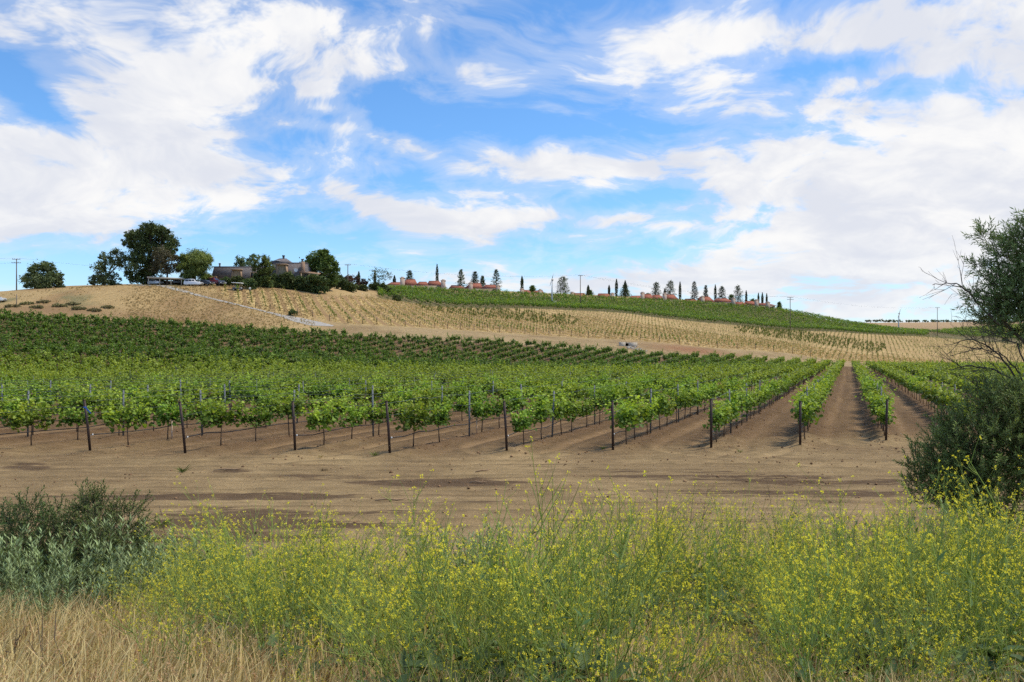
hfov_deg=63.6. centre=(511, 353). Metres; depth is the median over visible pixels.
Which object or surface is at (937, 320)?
utility pole
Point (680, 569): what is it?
mustard plant
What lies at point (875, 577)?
mustard plant
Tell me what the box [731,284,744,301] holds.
conifer tree
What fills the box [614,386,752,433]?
drip hose
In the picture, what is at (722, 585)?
mustard plant
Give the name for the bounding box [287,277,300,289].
shrub
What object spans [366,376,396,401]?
grapevine
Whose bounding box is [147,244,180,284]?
brownish tree
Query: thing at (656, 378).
grapevine
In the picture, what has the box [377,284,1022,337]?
hillside vines
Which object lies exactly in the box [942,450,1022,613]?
mustard plant
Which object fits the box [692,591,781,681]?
mustard plant
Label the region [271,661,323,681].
mustard plant
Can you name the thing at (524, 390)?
grapevine
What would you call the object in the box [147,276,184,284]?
carport
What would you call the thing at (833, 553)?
mustard plant
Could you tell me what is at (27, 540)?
sage plant
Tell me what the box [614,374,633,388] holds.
grapevine
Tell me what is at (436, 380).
grapevine
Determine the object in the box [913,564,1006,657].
mustard plant
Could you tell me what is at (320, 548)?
mustard plant
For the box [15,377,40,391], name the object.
grapevine
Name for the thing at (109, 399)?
grapevine
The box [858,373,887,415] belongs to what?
grapevine
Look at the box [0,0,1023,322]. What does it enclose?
sky
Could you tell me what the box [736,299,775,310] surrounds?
tiled house
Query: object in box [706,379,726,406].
grapevine
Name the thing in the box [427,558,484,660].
mustard plant
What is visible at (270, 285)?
shrub
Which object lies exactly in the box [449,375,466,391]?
grapevine
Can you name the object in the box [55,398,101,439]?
grapevine
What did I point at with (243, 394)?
grapevine
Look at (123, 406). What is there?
trellis stake
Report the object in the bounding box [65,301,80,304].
scrub bush
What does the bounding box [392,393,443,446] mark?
grapevine
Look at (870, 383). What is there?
grapevine
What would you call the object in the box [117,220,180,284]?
tall dark tree
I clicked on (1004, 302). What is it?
willow tree
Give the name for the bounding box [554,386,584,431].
grapevine
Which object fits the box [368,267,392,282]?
sparse tree
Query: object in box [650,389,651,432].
trellis stake
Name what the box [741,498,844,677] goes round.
mustard plant
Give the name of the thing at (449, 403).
grapevine
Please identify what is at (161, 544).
sage plant
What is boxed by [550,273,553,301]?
wind machine
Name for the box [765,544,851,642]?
mustard plant
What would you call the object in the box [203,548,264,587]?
sage plant
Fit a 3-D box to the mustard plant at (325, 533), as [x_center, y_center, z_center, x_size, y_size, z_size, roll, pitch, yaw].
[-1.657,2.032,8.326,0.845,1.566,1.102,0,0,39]
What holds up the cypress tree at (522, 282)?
on the ground at (58, 462)
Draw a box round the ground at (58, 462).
[0,284,1023,681]
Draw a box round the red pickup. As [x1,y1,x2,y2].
[207,278,218,283]
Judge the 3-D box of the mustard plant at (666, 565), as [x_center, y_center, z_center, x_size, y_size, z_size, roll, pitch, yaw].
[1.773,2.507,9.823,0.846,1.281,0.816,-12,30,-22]
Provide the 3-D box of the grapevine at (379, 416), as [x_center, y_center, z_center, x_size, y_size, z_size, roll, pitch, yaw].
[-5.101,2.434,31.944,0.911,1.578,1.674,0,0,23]
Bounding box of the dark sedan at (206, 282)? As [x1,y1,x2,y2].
[200,280,214,284]
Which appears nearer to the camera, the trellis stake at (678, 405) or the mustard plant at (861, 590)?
the mustard plant at (861, 590)
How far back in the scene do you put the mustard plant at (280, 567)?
7.04 m
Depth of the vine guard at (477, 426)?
32.34 m
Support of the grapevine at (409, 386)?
on the ground at (58, 462)
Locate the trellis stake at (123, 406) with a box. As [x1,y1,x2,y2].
[122,390,123,435]
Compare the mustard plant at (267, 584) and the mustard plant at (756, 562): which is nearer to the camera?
the mustard plant at (267, 584)
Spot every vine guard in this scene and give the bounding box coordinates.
[171,420,172,438]
[476,417,477,434]
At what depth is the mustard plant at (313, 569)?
6.21 m
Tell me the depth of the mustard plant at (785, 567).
9.23 m
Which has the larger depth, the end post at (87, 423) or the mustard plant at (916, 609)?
the end post at (87, 423)
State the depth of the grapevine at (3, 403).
34.12 m
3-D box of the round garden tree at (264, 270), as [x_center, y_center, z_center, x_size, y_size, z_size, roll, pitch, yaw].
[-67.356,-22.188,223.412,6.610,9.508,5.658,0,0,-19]
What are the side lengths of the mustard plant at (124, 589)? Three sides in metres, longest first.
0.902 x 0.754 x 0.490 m
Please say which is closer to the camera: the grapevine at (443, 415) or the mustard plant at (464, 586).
the mustard plant at (464, 586)
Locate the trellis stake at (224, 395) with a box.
[224,384,225,411]
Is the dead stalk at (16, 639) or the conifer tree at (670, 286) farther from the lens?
the conifer tree at (670, 286)
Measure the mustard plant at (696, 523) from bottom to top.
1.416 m
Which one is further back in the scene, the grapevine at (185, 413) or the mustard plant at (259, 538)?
the grapevine at (185, 413)
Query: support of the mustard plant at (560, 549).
on the ground at (58, 462)
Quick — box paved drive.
[136,285,333,325]
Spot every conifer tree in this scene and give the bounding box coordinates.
[405,269,412,280]
[457,269,467,287]
[470,271,478,282]
[480,276,485,286]
[490,269,501,289]
[529,285,536,291]
[556,276,569,294]
[618,285,631,296]
[650,282,662,296]
[665,280,675,294]
[689,281,698,299]
[703,285,707,295]
[716,286,726,297]
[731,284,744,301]
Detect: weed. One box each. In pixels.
[149,514,171,526]
[173,465,190,472]
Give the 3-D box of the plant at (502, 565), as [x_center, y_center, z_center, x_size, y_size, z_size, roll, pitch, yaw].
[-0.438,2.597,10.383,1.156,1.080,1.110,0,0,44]
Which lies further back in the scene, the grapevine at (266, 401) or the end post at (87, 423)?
the grapevine at (266, 401)
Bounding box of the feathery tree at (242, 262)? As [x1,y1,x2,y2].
[233,253,258,265]
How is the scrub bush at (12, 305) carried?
on the ground at (58, 462)
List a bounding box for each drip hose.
[0,390,464,434]
[91,401,411,435]
[186,402,456,437]
[296,399,533,435]
[390,390,649,437]
[507,395,672,436]
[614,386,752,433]
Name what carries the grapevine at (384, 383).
on the ground at (58, 462)
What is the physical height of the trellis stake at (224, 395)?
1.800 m
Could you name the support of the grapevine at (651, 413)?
on the ground at (58, 462)
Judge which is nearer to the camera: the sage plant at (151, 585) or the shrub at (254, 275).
the sage plant at (151, 585)
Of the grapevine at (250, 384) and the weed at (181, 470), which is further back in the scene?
the grapevine at (250, 384)
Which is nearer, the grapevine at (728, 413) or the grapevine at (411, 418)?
the grapevine at (411, 418)
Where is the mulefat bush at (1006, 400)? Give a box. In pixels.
[892,367,1023,562]
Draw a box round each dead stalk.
[2,622,24,658]
[28,615,56,681]
[54,614,77,681]
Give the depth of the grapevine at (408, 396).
39.85 m
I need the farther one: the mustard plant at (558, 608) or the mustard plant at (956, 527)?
the mustard plant at (956, 527)
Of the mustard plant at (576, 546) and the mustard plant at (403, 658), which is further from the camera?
the mustard plant at (576, 546)
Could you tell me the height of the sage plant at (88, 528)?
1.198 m
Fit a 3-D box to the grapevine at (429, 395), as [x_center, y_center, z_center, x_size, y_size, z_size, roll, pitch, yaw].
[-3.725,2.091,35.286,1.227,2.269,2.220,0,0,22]
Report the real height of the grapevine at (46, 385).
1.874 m
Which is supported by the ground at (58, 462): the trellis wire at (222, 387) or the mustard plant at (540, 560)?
the mustard plant at (540, 560)
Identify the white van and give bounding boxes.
[184,279,203,285]
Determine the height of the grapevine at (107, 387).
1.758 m
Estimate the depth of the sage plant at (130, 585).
8.30 m
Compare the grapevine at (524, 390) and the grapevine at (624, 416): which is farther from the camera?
the grapevine at (524, 390)
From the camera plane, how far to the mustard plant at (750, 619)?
8.04 m
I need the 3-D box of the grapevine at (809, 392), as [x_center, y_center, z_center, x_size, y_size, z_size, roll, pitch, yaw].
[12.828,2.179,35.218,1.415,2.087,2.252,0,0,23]
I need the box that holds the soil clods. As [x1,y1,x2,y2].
[0,410,1017,545]
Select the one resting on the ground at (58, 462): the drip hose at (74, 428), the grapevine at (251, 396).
the grapevine at (251, 396)
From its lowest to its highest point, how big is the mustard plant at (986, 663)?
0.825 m
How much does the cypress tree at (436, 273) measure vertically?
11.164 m
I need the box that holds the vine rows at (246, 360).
[0,308,1023,424]
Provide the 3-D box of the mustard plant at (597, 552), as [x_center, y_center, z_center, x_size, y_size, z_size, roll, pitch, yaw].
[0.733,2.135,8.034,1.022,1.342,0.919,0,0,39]
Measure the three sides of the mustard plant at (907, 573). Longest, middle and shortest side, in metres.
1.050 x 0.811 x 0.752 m
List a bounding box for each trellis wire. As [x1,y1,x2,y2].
[0,376,470,406]
[1,371,397,387]
[1,371,514,400]
[1,375,528,412]
[5,371,482,395]
[11,371,315,382]
[23,371,289,380]
[36,371,439,389]
[98,371,551,400]
[98,380,503,412]
[188,371,598,402]
[189,377,581,414]
[311,372,622,400]
[390,373,656,402]
[394,383,619,414]
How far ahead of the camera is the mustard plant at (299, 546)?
9.10 m
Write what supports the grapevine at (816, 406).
on the ground at (58, 462)
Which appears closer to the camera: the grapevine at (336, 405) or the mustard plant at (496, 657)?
the mustard plant at (496, 657)
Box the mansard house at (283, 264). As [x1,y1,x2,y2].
[212,255,320,287]
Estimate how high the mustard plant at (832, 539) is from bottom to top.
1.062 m
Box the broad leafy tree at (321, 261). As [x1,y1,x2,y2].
[299,248,340,285]
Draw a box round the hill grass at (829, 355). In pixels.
[1,284,949,362]
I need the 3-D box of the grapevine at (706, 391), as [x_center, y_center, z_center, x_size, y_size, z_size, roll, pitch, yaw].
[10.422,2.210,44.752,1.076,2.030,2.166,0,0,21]
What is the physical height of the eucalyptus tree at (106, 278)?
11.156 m
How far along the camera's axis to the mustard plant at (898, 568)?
9.87 m
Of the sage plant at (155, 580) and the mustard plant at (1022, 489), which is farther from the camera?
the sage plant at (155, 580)
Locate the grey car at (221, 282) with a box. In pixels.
[216,280,226,284]
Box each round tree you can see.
[17,259,64,288]
[53,274,65,287]
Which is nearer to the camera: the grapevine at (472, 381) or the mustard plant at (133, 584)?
the mustard plant at (133, 584)
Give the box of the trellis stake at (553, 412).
[551,391,554,436]
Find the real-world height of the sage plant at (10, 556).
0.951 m
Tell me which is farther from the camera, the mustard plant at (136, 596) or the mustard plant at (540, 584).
the mustard plant at (136, 596)
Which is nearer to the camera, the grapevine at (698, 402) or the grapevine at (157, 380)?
the grapevine at (698, 402)
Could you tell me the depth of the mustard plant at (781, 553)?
8.69 m
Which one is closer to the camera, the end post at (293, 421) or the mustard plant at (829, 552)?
the mustard plant at (829, 552)
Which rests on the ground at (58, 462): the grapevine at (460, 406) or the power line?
the grapevine at (460, 406)
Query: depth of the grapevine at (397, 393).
45.57 m
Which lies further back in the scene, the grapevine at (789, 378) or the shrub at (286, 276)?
the shrub at (286, 276)
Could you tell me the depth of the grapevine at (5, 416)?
30.82 m
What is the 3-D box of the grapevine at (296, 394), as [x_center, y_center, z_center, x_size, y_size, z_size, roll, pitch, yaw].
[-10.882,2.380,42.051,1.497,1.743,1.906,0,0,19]
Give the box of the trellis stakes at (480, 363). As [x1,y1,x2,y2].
[1,313,1023,399]
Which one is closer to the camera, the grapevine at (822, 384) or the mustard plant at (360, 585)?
the mustard plant at (360, 585)
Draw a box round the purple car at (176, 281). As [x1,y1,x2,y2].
[172,279,180,283]
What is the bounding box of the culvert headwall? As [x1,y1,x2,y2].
[619,342,636,346]
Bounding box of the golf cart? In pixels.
[231,282,243,289]
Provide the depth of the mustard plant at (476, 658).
4.13 m
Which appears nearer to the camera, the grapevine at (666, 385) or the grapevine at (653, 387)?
the grapevine at (653, 387)
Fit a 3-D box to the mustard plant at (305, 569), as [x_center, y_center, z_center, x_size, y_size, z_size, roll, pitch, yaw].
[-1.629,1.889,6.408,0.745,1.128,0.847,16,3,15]
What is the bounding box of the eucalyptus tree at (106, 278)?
[87,247,128,285]
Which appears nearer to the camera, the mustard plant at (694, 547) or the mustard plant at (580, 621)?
the mustard plant at (580, 621)
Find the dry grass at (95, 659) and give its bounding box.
[0,560,1023,681]
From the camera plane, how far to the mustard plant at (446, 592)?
7.75 m
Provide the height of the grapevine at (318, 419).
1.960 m
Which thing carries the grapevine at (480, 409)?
on the ground at (58, 462)
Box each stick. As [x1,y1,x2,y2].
[214,468,240,470]
[375,497,405,500]
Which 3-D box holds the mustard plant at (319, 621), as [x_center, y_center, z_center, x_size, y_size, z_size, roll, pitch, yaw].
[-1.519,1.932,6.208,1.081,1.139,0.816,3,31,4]
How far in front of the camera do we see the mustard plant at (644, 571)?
9.18 m
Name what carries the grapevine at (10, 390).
on the ground at (58, 462)
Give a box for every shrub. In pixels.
[220,276,231,284]
[229,276,245,286]
[241,278,257,288]
[252,272,267,285]
[260,280,274,287]
[270,273,279,286]
[273,278,287,288]
[279,271,295,289]
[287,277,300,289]
[288,308,297,315]
[292,275,306,290]
[301,280,315,291]
[304,274,321,292]
[310,276,329,293]
[323,283,335,288]
[334,279,349,290]
[345,274,353,282]
[346,281,358,291]
[350,275,360,285]
[358,284,369,291]
[361,278,368,287]
[368,282,380,290]
[377,282,388,291]
[392,294,401,300]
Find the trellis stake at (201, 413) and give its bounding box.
[199,390,202,435]
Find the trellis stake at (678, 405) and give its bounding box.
[677,384,678,421]
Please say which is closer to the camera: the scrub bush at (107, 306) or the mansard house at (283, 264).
the scrub bush at (107, 306)
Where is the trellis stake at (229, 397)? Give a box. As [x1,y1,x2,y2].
[229,381,230,410]
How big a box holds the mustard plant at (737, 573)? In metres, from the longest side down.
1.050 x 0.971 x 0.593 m
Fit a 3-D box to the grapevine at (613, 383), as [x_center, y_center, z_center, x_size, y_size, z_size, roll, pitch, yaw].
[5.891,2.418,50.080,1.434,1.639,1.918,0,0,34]
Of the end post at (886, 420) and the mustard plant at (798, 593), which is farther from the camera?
the end post at (886, 420)
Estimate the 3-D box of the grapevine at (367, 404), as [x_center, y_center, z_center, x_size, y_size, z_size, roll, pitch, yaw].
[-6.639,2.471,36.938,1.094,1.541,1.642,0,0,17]
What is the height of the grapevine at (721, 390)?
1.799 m
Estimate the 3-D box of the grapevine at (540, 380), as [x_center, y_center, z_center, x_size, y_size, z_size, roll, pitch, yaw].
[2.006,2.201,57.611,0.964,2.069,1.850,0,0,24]
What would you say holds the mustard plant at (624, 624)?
on the ground at (58, 462)
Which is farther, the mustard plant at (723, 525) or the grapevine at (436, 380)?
the grapevine at (436, 380)
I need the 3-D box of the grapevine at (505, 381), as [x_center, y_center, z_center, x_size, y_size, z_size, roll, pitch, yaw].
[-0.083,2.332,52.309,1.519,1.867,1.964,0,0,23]
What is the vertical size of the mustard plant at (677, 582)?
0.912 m
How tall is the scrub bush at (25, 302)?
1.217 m
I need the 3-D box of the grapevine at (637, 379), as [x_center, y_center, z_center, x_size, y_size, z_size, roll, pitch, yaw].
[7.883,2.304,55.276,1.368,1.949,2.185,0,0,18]
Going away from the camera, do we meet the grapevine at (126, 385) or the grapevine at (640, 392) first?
the grapevine at (640, 392)
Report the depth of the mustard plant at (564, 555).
8.68 m
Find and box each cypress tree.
[435,264,438,280]
[520,277,523,288]
[615,279,617,296]
[623,280,627,297]
[678,282,681,298]
[714,285,716,298]
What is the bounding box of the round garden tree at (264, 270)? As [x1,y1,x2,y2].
[250,254,274,286]
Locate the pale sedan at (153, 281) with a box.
[147,279,163,284]
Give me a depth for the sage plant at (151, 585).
8.22 m
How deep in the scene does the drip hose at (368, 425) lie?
30.13 m
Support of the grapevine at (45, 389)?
on the ground at (58, 462)
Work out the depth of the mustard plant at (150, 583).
7.92 m
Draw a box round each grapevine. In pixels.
[0,367,21,388]
[0,379,27,397]
[0,385,26,399]
[0,388,21,407]
[0,389,19,420]
[0,397,20,409]
[0,397,61,445]
[3,379,25,393]
[3,389,25,403]
[9,389,57,434]
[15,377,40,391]
[21,383,54,410]
[24,377,61,401]
[30,375,57,391]
[33,378,54,396]
[34,371,62,387]
[48,382,102,431]
[55,375,87,391]
[55,378,79,389]
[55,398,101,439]
[56,387,97,410]
[58,379,88,396]
[62,387,92,401]
[82,373,106,390]
[85,374,110,385]
[88,379,124,395]
[88,383,116,415]
[94,396,142,435]
[97,389,129,426]
[98,385,127,405]
[101,388,155,444]
[106,373,127,384]
[117,380,131,402]
[119,373,146,393]
[119,383,144,402]
[124,391,165,412]
[125,382,179,430]
[136,374,164,392]
[141,384,175,398]
[144,380,168,393]
[144,397,198,438]
[145,370,165,384]
[147,375,174,387]
[161,386,191,410]
[167,376,191,394]
[168,374,200,397]
[170,371,188,385]
[170,401,193,427]
[182,378,202,388]
[184,389,222,420]
[186,371,211,388]
[186,377,227,405]
[194,390,246,445]
[200,374,218,390]
[202,395,230,412]
[204,376,237,398]
[213,373,244,392]
[214,375,249,410]
[234,394,254,414]
[236,397,275,440]
[237,372,258,385]
[239,384,260,406]
[242,382,265,405]
[243,381,261,392]
[245,376,273,388]
[248,389,289,425]
[250,374,278,389]
[257,379,276,395]
[259,387,280,410]
[261,385,290,400]
[267,383,308,435]
[273,373,304,386]
[273,375,296,392]
[279,383,311,404]
[287,371,313,394]
[294,368,314,383]
[300,390,346,444]
[302,377,334,400]
[304,391,327,413]
[308,377,328,386]
[321,369,348,388]
[323,373,341,384]
[324,380,351,400]
[324,391,367,424]
[335,402,370,438]
[344,373,361,387]
[344,384,377,403]
[346,381,360,394]
[354,391,377,424]
[358,371,380,400]
[361,396,395,434]
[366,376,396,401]
[373,370,395,387]
[375,383,408,410]
[384,379,399,395]
[387,393,417,431]
[388,386,407,409]
[391,377,405,386]
[392,381,425,405]
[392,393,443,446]
[397,375,415,392]
[408,377,436,389]
[411,376,445,400]
[412,376,442,411]
[415,372,439,392]
[424,375,443,386]
[426,379,457,401]
[427,392,454,441]
[433,392,459,411]
[445,382,470,401]
[448,375,468,385]
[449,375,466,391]
[451,387,479,420]
[458,370,478,390]
[463,381,493,404]
[464,392,500,431]
[471,373,497,394]
[483,372,498,382]
[488,376,506,404]
[489,380,517,412]
[489,389,515,427]
[497,375,520,393]
[502,385,536,413]
[507,404,542,444]
[509,377,528,392]
[515,382,526,399]
[521,368,543,386]
[524,379,538,407]
[524,387,567,439]
[527,379,549,393]
[527,383,560,418]
[533,371,550,389]
[538,382,574,434]
[540,372,563,387]
[543,379,573,401]
[550,379,570,387]
[551,376,583,400]
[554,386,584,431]
[566,375,577,388]
[566,381,589,400]
[577,393,600,426]
[578,373,595,387]
[579,378,598,399]
[588,376,613,424]
[592,368,611,384]
[593,372,603,388]
[593,381,610,395]
[597,391,643,443]
[598,380,624,391]
[598,382,630,408]
[611,373,640,406]
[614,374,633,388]
[617,396,656,439]
[620,373,641,387]
[625,386,640,402]
[629,380,653,400]
[630,391,659,434]
[632,373,654,390]
[632,377,646,389]
[640,387,657,403]
[641,369,656,388]
[643,376,662,396]
[647,371,662,386]
[647,379,677,429]
[657,372,680,393]
[657,373,680,391]
[660,396,675,425]
[664,381,694,422]
[669,383,696,418]
[670,374,692,390]
[679,383,707,416]
[685,371,701,387]
[693,378,717,406]
[693,388,707,412]
[695,375,713,411]
[698,392,728,441]
[705,377,726,404]
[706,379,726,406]
[713,398,744,436]
[715,372,749,427]
[715,391,752,432]
[717,375,744,398]
[717,385,731,398]
[735,376,752,389]
[737,390,758,410]
[738,391,751,424]
[739,382,769,418]
[745,374,770,411]
[750,381,766,411]
[755,383,778,408]
[761,373,787,404]
[764,376,782,403]
[773,375,783,400]
[775,371,793,395]
[779,380,787,398]
[781,391,825,430]
[782,378,788,396]
[790,382,828,439]
[790,401,815,422]
[796,380,829,426]
[797,381,830,423]
[804,367,832,395]
[806,377,829,400]
[855,391,893,427]
[856,376,882,393]
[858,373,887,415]
[859,372,877,388]
[862,371,885,408]
[863,380,890,406]
[863,388,896,430]
[871,396,898,435]
[904,372,929,400]
[907,373,928,398]
[910,374,926,402]
[946,401,976,422]
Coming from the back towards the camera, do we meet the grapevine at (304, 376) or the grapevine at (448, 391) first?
the grapevine at (304, 376)
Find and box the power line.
[354,264,566,276]
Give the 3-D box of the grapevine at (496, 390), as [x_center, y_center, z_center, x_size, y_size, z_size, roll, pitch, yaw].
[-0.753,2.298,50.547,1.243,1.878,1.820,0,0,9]
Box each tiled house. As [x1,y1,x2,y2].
[387,277,446,290]
[449,282,500,293]
[519,288,544,294]
[570,292,614,298]
[630,292,678,301]
[684,296,735,305]
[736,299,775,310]
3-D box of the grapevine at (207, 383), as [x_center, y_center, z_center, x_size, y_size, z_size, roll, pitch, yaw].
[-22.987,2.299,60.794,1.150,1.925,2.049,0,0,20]
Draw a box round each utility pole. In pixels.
[12,258,20,289]
[578,275,582,308]
[787,297,793,329]
[935,307,939,335]
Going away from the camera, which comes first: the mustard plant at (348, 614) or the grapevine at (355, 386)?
the mustard plant at (348, 614)
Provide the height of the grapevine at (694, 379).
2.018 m
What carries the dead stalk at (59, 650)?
on the ground at (58, 462)
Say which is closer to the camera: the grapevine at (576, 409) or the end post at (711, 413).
the end post at (711, 413)
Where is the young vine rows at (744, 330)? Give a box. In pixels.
[224,283,1023,362]
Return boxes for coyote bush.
[0,485,127,601]
[2,477,173,598]
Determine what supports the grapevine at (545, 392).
on the ground at (58, 462)
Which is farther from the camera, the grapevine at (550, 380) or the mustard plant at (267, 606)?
the grapevine at (550, 380)
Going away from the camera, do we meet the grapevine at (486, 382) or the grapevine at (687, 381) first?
the grapevine at (486, 382)
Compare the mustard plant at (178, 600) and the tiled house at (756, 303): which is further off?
the tiled house at (756, 303)
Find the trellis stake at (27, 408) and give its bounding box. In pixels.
[27,391,28,436]
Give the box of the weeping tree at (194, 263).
[175,248,214,284]
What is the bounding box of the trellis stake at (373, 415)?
[371,390,373,436]
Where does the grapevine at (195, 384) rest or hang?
on the ground at (58, 462)
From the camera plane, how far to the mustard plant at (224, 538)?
8.04 m
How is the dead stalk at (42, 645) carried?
on the ground at (58, 462)
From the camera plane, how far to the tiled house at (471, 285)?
345.59 m
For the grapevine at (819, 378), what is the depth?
48.78 m
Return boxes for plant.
[0,510,48,587]
[0,510,80,587]
[0,518,30,593]
[0,522,88,601]
[0,527,42,609]
[0,554,36,609]
[0,556,79,620]
[0,580,40,631]
[5,500,148,603]
[5,537,107,621]
[8,579,85,637]
[33,542,122,630]
[43,512,136,626]
[44,542,154,627]
[81,527,139,579]
[81,537,178,603]
[82,533,208,615]
[82,558,160,618]
[83,525,190,598]
[83,575,166,628]
[92,555,225,681]
[97,568,158,617]
[104,523,204,583]
[109,525,198,627]
[109,560,164,644]
[111,523,206,568]
[111,546,187,597]
[113,566,183,618]
[117,531,207,596]
[122,563,211,615]
[123,549,213,664]
[125,525,227,591]
[135,509,268,621]
[137,480,251,618]
[142,514,259,632]
[149,506,292,653]
[153,548,230,656]
[155,507,261,646]
[156,476,265,611]
[159,546,236,596]
[162,561,249,634]
[169,503,241,591]
[181,501,328,645]
[181,515,318,678]
[189,535,258,585]
[201,582,274,672]
[202,543,292,655]
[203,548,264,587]
[207,544,321,640]
[216,529,305,662]
[222,493,303,590]
[234,530,375,656]
[235,523,337,624]
[244,508,313,622]
[251,495,350,618]
[254,490,345,601]
[255,524,346,655]
[263,515,350,619]
[265,570,349,681]
[266,513,373,652]
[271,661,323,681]
[275,510,335,603]
[285,537,451,681]
[286,527,377,636]
[293,637,353,681]
[297,483,406,618]
[298,481,436,626]
[299,535,443,681]
[303,522,408,665]
[303,546,438,681]
[304,512,389,619]
[308,561,402,649]
[316,547,407,620]
[322,533,409,678]
[327,510,479,679]
[338,533,403,602]
[338,574,424,677]
[343,534,400,605]
[348,481,457,645]
[354,520,431,617]
[357,469,531,681]
[363,535,478,651]
[370,578,526,681]
[379,608,436,656]
[383,551,471,674]
[395,498,471,618]
[405,523,497,596]
[405,542,616,681]
[409,478,652,680]
[410,588,551,681]
[414,499,589,681]
[417,529,501,633]
[419,564,497,640]
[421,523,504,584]
[425,524,511,645]
[425,539,524,671]
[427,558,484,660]
[433,500,588,681]
[433,513,534,597]
[444,518,550,661]
[444,578,505,647]
[452,478,635,678]
[455,574,538,660]
[456,510,593,666]
[456,527,523,589]
[474,500,578,657]
[476,539,667,681]
[477,479,655,680]
[484,568,583,663]
[487,541,545,616]
[491,516,588,613]
[501,497,593,637]
[504,571,644,681]
[506,548,554,628]
[507,570,568,674]
[509,436,697,681]
[512,536,560,579]
[526,504,644,627]
[527,562,594,633]
[529,523,592,585]
[533,557,599,602]
[536,464,646,616]
[537,510,607,582]
[541,527,634,658]
[545,515,685,681]
[548,519,606,603]
[548,563,644,680]
[550,587,615,665]
[561,524,645,660]
[564,587,699,681]
[567,490,643,587]
[568,508,649,596]
[571,525,614,576]
[591,551,758,681]
[593,575,667,652]
[594,555,628,606]
[599,540,664,634]
[605,495,651,579]
[609,474,703,588]
[610,535,673,610]
[615,520,676,607]
[618,527,708,625]
[625,497,727,629]
[627,582,705,681]
[630,553,746,681]
[632,489,702,587]
[636,499,717,595]
[636,533,700,622]
[643,519,695,577]
[643,523,689,605]
[651,496,740,617]
[656,542,697,609]
[657,569,728,633]
[658,520,725,613]
[667,491,750,589]
[668,519,737,592]
[671,619,752,681]
[676,519,705,572]
[677,497,778,632]
[687,468,759,581]
[689,459,764,588]
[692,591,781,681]
[693,574,742,640]
[694,539,743,603]
[696,531,756,601]
[701,549,774,656]
[712,523,804,648]
[712,531,784,608]
[714,515,795,624]
[717,574,787,665]
[720,517,774,576]
[721,514,825,614]
[722,521,832,622]
[722,528,776,622]
[726,494,803,579]
[726,551,814,681]
[727,528,792,636]
[728,644,858,681]
[737,528,779,599]
[741,491,868,681]
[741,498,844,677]
[742,481,860,593]
[745,565,822,632]
[748,585,821,642]
[750,524,868,641]
[751,541,880,681]
[751,567,848,681]
[753,557,824,641]
[754,524,832,658]
[758,496,818,585]
[758,511,812,572]
[762,480,823,577]
[762,557,897,681]
[763,489,824,580]
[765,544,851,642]
[767,491,902,652]
[767,536,810,599]
[772,526,835,593]
[774,510,825,577]
[774,576,957,681]
[789,463,933,680]
[790,480,866,588]
[794,515,835,572]
[800,479,934,630]
[805,485,949,670]
[806,557,877,636]
[807,515,891,606]
[808,546,975,681]
[809,476,941,680]
[812,518,884,590]
[815,514,883,571]
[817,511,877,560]
[822,511,896,618]
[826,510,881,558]
[828,504,962,622]
[828,528,914,656]
[843,488,933,589]
[844,541,922,611]
[850,589,1023,681]
[855,531,908,614]
[855,542,917,607]
[856,545,909,604]
[861,497,1023,670]
[869,509,940,594]
[869,510,928,600]
[870,471,973,599]
[872,498,979,606]
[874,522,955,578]
[876,527,931,597]
[878,562,981,654]
[884,505,962,583]
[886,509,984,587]
[888,455,1023,641]
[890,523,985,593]
[894,515,1020,631]
[902,486,1023,644]
[902,596,995,681]
[906,537,965,611]
[907,502,1023,681]
[909,557,994,663]
[912,529,955,612]
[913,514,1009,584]
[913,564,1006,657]
[914,492,979,550]
[915,525,974,579]
[918,491,994,577]
[919,489,1023,650]
[920,477,1023,625]
[923,435,1023,681]
[927,463,1023,595]
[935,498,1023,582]
[937,485,1023,653]
[939,487,1016,598]
[940,548,1023,676]
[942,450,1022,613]
[948,520,1023,679]
[961,455,1023,606]
[963,545,1016,625]
[964,586,1023,669]
[966,600,1023,681]
[973,517,1023,651]
[976,493,1023,639]
[988,534,1023,646]
[996,619,1023,675]
[999,638,1023,681]
[1006,515,1023,670]
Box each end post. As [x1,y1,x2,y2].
[83,399,91,450]
[178,401,186,452]
[291,401,296,450]
[385,401,391,452]
[503,401,507,450]
[611,401,613,449]
[710,399,712,447]
[799,401,802,444]
[885,399,888,439]
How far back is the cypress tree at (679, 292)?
397.69 m
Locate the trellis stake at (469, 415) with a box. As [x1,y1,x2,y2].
[468,391,469,435]
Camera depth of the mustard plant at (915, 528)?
9.14 m
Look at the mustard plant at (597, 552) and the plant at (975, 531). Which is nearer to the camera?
the mustard plant at (597, 552)
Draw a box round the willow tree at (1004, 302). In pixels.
[921,207,1023,453]
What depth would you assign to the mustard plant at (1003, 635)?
5.71 m
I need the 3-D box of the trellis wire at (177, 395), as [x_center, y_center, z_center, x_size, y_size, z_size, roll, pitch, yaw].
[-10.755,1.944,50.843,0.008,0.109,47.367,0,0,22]
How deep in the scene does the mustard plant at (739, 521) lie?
11.02 m
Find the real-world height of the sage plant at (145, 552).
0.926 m
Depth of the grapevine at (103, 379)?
60.12 m
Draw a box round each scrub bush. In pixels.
[4,303,21,306]
[19,301,33,304]
[29,304,43,308]
[36,299,49,302]
[51,303,67,306]
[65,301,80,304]
[70,305,86,309]
[87,307,101,311]
[100,304,114,308]

